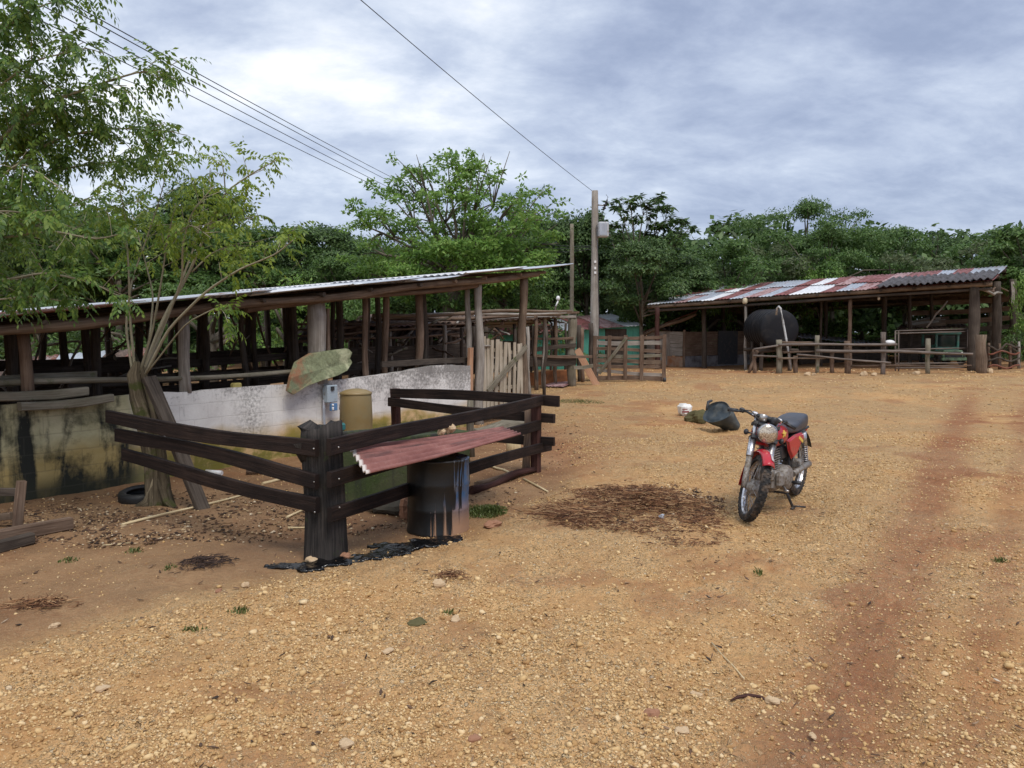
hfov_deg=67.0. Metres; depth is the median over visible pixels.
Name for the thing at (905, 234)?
forest tree
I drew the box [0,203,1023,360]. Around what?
forest
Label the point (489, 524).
rock
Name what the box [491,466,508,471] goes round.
stick
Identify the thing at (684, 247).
forest tree
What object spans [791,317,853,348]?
shrub
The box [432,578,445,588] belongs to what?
rock
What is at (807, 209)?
forest tree
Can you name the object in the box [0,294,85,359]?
shrub
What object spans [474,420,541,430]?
fallen log
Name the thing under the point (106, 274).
forest tree
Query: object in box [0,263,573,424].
open shed
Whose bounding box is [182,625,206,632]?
grass
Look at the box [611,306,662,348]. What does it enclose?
shrub
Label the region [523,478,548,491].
stick
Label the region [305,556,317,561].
rock
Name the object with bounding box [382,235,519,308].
forest tree
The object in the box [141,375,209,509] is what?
leaning plank
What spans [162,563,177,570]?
grass
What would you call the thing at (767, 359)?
undergrowth
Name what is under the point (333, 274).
forest tree
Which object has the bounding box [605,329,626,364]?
door
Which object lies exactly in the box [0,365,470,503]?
block wall
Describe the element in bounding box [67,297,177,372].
shrub
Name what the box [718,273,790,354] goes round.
shrub
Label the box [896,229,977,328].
forest tree
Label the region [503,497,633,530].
straw
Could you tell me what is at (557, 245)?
power line
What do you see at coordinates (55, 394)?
loose plank
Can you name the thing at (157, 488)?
leafy tree
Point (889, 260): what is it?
forest tree
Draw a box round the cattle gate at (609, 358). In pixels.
[593,334,666,381]
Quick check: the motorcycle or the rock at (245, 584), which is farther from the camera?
the motorcycle
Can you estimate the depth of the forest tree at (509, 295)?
31.91 m
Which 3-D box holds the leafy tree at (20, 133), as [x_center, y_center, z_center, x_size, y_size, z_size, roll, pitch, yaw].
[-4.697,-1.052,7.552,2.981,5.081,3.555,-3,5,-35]
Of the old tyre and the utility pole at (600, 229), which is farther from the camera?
the utility pole at (600, 229)
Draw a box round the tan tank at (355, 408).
[339,388,372,430]
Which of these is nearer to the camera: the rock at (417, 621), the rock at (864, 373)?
the rock at (417, 621)
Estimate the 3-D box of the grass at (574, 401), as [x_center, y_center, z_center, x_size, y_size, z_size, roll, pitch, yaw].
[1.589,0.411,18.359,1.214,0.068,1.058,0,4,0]
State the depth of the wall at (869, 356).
32.16 m
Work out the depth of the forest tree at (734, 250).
34.09 m
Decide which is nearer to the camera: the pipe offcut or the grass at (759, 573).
the grass at (759, 573)
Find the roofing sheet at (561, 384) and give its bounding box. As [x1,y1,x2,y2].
[546,381,568,386]
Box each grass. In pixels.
[58,555,79,562]
[124,546,145,553]
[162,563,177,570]
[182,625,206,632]
[227,604,248,613]
[442,607,454,614]
[469,503,480,518]
[469,503,508,518]
[560,399,604,403]
[753,567,763,575]
[990,556,1010,562]
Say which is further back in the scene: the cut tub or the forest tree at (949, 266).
the forest tree at (949, 266)
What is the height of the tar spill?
0.074 m
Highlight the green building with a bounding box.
[474,314,643,369]
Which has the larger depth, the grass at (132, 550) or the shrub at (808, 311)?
the shrub at (808, 311)
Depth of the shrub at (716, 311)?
33.65 m
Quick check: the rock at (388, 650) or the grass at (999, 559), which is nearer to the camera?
the rock at (388, 650)
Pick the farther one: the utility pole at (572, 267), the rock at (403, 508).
the utility pole at (572, 267)
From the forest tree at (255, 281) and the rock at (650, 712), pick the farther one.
the forest tree at (255, 281)
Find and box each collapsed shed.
[0,348,145,375]
[297,316,474,376]
[348,309,571,394]
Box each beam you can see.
[0,517,73,539]
[0,532,34,552]
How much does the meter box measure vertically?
0.771 m
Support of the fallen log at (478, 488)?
on the ground at (134, 581)
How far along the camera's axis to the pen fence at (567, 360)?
22.36 m
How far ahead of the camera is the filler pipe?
25.70 m
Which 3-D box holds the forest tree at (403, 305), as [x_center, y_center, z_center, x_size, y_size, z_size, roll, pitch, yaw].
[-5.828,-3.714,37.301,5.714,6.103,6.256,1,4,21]
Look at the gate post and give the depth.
24.07 m
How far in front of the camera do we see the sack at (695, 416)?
14.85 m
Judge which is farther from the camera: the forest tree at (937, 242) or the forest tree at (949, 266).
the forest tree at (937, 242)
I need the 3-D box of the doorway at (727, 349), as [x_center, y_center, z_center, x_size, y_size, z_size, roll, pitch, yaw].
[9.043,-1.532,32.445,1.100,1.400,0.040,-2,4,-29]
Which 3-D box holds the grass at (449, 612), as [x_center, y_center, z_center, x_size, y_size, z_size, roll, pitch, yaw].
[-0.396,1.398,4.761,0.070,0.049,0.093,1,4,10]
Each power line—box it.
[39,4,385,185]
[41,20,380,188]
[65,0,390,176]
[66,6,385,179]
[361,0,591,190]
[523,238,583,246]
[530,245,590,248]
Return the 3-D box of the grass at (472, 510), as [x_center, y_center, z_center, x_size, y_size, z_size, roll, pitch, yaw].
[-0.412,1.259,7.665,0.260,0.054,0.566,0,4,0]
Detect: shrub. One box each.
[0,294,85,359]
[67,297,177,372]
[138,280,283,381]
[236,273,330,364]
[330,298,390,347]
[393,293,507,340]
[487,290,569,370]
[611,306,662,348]
[627,289,708,343]
[682,312,759,361]
[685,282,735,343]
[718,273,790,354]
[786,256,852,342]
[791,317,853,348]
[799,320,913,343]
[887,323,1007,342]
[990,324,1023,364]
[1007,272,1023,353]
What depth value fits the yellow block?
10.42 m
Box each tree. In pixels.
[0,0,214,329]
[0,193,51,274]
[1,197,138,340]
[7,209,223,337]
[87,137,319,507]
[133,178,265,298]
[171,221,345,366]
[258,223,371,306]
[302,254,395,315]
[330,243,444,318]
[334,147,572,312]
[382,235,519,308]
[457,229,555,312]
[496,217,619,309]
[544,207,636,315]
[576,226,697,302]
[589,236,693,364]
[590,192,701,330]
[633,252,731,329]
[684,235,781,316]
[716,240,819,357]
[729,195,893,341]
[763,216,922,340]
[847,224,936,318]
[875,249,963,324]
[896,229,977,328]
[928,238,1023,357]
[933,241,1013,307]
[964,223,1023,301]
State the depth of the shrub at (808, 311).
35.29 m
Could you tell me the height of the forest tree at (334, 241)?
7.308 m
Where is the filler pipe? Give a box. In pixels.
[775,306,791,369]
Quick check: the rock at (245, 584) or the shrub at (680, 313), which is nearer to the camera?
the rock at (245, 584)
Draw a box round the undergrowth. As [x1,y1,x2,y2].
[1,326,1023,363]
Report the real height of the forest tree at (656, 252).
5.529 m
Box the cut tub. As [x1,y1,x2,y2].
[703,400,739,430]
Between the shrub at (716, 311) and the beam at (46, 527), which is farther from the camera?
the shrub at (716, 311)
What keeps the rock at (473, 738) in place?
on the ground at (134, 581)
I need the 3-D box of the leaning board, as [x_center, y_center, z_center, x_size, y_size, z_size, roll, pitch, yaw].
[2.199,-0.484,22.719,0.782,1.163,0.101,1,4,18]
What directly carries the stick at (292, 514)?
on the ground at (134, 581)
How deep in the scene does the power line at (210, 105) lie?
25.05 m
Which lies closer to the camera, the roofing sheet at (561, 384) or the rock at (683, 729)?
the rock at (683, 729)
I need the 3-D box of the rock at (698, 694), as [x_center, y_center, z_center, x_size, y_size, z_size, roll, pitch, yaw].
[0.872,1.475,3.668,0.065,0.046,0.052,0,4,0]
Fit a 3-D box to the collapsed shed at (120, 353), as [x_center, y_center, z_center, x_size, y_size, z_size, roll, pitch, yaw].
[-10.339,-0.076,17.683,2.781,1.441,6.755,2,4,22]
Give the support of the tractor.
on the ground at (134, 581)
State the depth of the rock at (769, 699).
3.59 m
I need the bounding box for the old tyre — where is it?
[118,484,144,504]
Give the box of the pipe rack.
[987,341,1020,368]
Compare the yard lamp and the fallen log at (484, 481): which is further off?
the yard lamp
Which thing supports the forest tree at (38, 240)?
on the ground at (134, 581)
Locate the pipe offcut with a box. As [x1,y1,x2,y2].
[205,469,222,474]
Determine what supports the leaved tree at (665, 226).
on the ground at (134, 581)
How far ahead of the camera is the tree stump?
11.12 m
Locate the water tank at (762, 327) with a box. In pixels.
[743,309,798,370]
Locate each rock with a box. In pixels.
[48,622,60,628]
[95,684,110,692]
[241,582,249,587]
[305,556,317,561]
[338,737,354,749]
[340,552,350,556]
[372,500,399,514]
[382,647,393,653]
[399,497,407,519]
[407,617,426,626]
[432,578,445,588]
[437,429,445,434]
[444,424,455,433]
[451,615,459,622]
[468,734,480,742]
[484,520,501,528]
[643,708,659,717]
[674,726,689,733]
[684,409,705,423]
[689,690,702,696]
[764,695,779,705]
[809,732,816,739]
[860,371,867,375]
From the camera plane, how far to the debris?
7.32 m
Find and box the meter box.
[323,385,339,424]
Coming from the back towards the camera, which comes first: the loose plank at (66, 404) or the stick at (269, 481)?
the stick at (269, 481)
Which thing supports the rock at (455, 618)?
on the ground at (134, 581)
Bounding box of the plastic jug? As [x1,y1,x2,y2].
[677,403,691,415]
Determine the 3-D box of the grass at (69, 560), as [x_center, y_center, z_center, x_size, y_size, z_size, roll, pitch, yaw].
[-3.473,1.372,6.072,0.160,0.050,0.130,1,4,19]
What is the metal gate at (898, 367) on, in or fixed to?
on the ground at (134, 581)
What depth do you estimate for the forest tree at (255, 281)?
34.86 m
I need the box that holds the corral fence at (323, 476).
[105,388,559,560]
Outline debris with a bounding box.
[0,419,725,547]
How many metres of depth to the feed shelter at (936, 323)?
32.91 m
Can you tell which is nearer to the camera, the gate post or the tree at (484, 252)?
the gate post
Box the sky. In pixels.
[0,0,1023,331]
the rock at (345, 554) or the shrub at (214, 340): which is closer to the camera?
the rock at (345, 554)
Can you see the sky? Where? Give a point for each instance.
(910, 113)
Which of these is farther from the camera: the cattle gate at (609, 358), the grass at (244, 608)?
the cattle gate at (609, 358)
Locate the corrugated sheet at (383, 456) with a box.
[350,426,520,473]
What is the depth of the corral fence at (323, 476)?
6.63 m
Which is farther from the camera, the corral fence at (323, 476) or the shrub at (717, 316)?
the shrub at (717, 316)
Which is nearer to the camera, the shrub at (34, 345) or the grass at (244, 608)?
the grass at (244, 608)
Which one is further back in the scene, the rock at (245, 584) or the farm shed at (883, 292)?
the farm shed at (883, 292)
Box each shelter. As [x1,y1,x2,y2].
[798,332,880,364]
[896,316,967,361]
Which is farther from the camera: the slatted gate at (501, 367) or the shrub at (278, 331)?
the shrub at (278, 331)
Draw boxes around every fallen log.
[246,467,300,473]
[469,467,536,494]
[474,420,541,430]
[474,470,512,484]
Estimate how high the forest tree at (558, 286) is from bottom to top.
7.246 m
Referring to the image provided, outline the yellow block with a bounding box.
[230,383,241,387]
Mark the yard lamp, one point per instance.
(557, 298)
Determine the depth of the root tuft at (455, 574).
5.43 m
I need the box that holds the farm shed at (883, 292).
[647,265,1017,370]
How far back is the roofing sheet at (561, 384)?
22.53 m
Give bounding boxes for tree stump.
[506,443,520,450]
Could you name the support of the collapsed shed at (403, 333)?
on the ground at (134, 581)
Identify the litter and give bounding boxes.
[1,391,1023,767]
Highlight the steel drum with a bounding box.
[407,453,469,537]
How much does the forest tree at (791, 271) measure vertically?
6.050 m
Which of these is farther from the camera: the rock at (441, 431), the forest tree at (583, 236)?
the forest tree at (583, 236)
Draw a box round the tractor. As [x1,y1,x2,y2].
[918,332,966,364]
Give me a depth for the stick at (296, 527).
7.20 m
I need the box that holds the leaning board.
[575,348,599,384]
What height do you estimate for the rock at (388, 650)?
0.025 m
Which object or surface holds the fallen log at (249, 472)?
on the ground at (134, 581)
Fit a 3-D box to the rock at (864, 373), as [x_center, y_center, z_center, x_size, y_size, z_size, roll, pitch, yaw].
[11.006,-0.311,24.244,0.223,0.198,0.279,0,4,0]
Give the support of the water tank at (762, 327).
on the ground at (134, 581)
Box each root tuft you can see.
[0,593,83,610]
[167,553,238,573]
[422,568,471,582]
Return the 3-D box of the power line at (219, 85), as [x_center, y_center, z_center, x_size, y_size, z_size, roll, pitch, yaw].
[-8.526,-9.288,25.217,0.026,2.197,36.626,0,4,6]
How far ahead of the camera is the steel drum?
6.86 m
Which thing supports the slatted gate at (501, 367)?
attached to the open shed at (94, 371)
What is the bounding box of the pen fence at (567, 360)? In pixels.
[526,311,593,389]
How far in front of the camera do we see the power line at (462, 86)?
14.57 m
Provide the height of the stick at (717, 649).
0.013 m
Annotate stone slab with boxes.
[286,348,351,394]
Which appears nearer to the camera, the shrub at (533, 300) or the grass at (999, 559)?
the grass at (999, 559)
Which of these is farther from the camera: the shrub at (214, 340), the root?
the shrub at (214, 340)
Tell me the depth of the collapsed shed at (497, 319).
19.95 m
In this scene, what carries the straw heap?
on the ground at (134, 581)
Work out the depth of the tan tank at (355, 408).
10.07 m
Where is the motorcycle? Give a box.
[727,407,811,521]
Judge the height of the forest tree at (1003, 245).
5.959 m
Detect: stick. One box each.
[121,495,240,525]
[261,479,280,484]
[286,510,303,517]
[288,527,304,528]
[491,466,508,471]
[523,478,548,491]
[711,642,744,679]
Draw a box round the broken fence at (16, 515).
[0,480,26,525]
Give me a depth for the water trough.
8.23 m
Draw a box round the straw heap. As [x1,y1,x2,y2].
[540,479,756,564]
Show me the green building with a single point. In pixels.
(609, 324)
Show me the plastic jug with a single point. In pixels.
(684, 409)
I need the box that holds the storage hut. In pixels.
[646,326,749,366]
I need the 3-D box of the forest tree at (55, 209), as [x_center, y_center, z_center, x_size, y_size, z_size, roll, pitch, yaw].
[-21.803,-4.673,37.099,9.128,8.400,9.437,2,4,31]
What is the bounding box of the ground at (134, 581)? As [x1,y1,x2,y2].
[0,335,1023,767]
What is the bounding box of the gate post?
[975,335,987,372]
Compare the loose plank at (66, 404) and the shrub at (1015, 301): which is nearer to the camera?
the loose plank at (66, 404)
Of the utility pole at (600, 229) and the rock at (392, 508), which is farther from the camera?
the utility pole at (600, 229)
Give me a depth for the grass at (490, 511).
7.59 m
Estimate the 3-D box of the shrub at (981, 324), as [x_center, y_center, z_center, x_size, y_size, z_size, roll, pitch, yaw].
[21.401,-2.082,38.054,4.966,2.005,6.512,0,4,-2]
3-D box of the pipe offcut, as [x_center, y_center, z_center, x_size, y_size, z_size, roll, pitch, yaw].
[-3.797,1.128,9.858,0.223,0.074,0.064,1,4,9]
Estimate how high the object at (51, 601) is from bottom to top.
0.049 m
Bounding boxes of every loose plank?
[0,387,88,400]
[17,394,113,410]
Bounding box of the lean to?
[643,310,696,364]
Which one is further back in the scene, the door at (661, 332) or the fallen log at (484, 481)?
the door at (661, 332)
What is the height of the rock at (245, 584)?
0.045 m
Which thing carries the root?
on the ground at (134, 581)
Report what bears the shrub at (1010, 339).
on the ground at (134, 581)
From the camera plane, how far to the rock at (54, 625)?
4.72 m
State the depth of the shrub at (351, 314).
26.10 m
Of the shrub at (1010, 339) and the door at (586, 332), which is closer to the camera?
the shrub at (1010, 339)
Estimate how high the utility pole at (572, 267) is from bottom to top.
5.033 m
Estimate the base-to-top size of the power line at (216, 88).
1.863 m
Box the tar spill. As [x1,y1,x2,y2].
[263,535,462,572]
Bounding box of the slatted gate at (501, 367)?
[483,336,527,407]
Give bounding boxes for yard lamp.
[553,296,559,337]
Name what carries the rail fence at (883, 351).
on the ground at (134, 581)
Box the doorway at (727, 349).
[717,331,737,363]
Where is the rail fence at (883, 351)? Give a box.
[747,332,972,374]
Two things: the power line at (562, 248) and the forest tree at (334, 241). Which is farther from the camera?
the forest tree at (334, 241)
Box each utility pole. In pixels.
[570,224,573,311]
[590,190,608,375]
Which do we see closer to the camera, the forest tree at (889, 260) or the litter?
the litter
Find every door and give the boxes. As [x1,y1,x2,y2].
[575,329,588,365]
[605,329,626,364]
[659,331,669,364]
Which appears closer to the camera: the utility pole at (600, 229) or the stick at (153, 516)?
the stick at (153, 516)
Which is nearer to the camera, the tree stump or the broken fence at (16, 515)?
the broken fence at (16, 515)
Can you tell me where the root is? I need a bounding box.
[730,693,764,700]
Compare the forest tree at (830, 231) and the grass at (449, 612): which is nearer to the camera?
the grass at (449, 612)
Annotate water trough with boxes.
[343,429,469,501]
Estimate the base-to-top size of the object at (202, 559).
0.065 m
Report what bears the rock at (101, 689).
on the ground at (134, 581)
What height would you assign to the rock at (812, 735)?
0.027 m
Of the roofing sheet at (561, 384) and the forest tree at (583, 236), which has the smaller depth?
the roofing sheet at (561, 384)
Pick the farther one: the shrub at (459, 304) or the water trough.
the shrub at (459, 304)
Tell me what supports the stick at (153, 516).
on the ground at (134, 581)
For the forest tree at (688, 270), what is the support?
on the ground at (134, 581)
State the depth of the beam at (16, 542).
6.38 m
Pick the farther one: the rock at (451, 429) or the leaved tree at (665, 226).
the leaved tree at (665, 226)
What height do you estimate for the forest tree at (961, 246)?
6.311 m
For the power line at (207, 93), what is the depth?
23.64 m
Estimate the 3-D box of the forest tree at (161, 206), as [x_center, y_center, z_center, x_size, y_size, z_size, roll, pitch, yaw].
[-15.582,-5.233,37.835,7.630,9.420,6.969,2,5,33]
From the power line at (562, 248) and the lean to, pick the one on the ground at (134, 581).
the lean to
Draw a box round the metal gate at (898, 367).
[895,328,967,370]
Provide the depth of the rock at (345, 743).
3.24 m
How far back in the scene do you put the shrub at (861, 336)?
35.64 m
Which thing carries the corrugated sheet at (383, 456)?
on the steel drum

